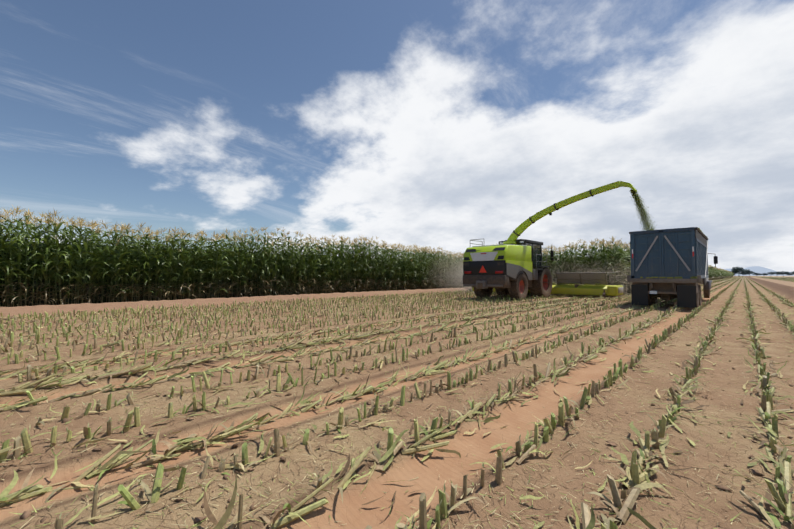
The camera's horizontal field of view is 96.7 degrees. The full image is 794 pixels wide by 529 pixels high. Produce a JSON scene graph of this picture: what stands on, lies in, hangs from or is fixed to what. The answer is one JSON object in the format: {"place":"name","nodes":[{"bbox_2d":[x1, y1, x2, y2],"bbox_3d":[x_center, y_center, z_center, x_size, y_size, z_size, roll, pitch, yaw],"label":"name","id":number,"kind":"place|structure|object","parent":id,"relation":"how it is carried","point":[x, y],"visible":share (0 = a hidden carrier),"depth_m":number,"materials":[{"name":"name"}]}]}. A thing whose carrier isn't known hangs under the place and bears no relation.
{"place":"outdoors","nodes":[
{"label":"outdoors","id":0,"kind":"place"},
{"bbox_2d":[0,276,793,528],"bbox_3d":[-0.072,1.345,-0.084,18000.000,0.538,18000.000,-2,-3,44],"label":"ground","id":1,"kind":"structure","parent":0,"point":[434,469],"depth_m":3.74,"materials":[{"name":"soil"}]},
{"bbox_2d":[0,206,733,306],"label":"standing corn crop","id":2,"kind":"object","parent":1,"relation":"on","point":[48,270],"visible":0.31,"depth_m":19.88,"materials":[{"name":"green plant"}]},
{"bbox_2d":[0,277,793,528],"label":"maize stubble","id":3,"kind":"object","parent":1,"relation":"on","point":[765,409],"visible":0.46,"depth_m":5.19,"materials":[{"name":"green plant"}]},
{"bbox_2d":[0,286,793,528],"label":"crop residue","id":4,"kind":"object","parent":1,"relation":"on","point":[771,518],"visible":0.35,"depth_m":3.95},
{"bbox_2d":[4,308,793,528],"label":"soil clods","id":5,"kind":"object","parent":1,"relation":"on","point":[27,514],"visible":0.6,"depth_m":2.82,"materials":[{"name":"brown soil"}]},
{"bbox_2d":[463,181,636,299],"bbox_3d":[9.382,-1.030,24.579,13.101,6.701,10.584,-2,-3,44],"label":"forage harvester","id":6,"kind":"object","parent":1,"relation":"on","point":[512,267],"visible":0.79,"depth_m":22.56,"materials":[{"name":"green metal"}]},
{"bbox_2d":[627,227,717,307],"bbox_3d":[16.411,0.099,20.618,3.173,4.070,11.630,-2,-3,44],"label":"truck","id":7,"kind":"object","parent":1,"relation":"on","point":[668,264],"visible":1,"depth_m":16.63,"materials":[{"name":"blue paint"}]},
{"bbox_2d":[630,189,657,230],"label":"chopped corn stream","id":8,"kind":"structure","parent":7,"relation":"on","point":[636,195],"depth_m":18.45,"materials":[{"name":"green plant"}]},
{"bbox_2d":[730,267,793,275],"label":"tree foliage","id":9,"kind":"object","parent":1,"relation":"on","point":[734,270],"visible":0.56,"depth_m":428.29,"materials":[{"name":"green plant"}]},
{"bbox_2d":[0,0,793,294],"label":"sky","id":10,"kind":"structure","parent":0,"point":[444,124],"materials":[{"name":"blue"}]},
{"bbox_2d":[724,266,793,275],"bbox_3d":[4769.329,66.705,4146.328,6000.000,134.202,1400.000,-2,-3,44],"label":"mountains","id":11,"kind":"structure","parent":0,"point":[758,269],"depth_m":4312.80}
]}

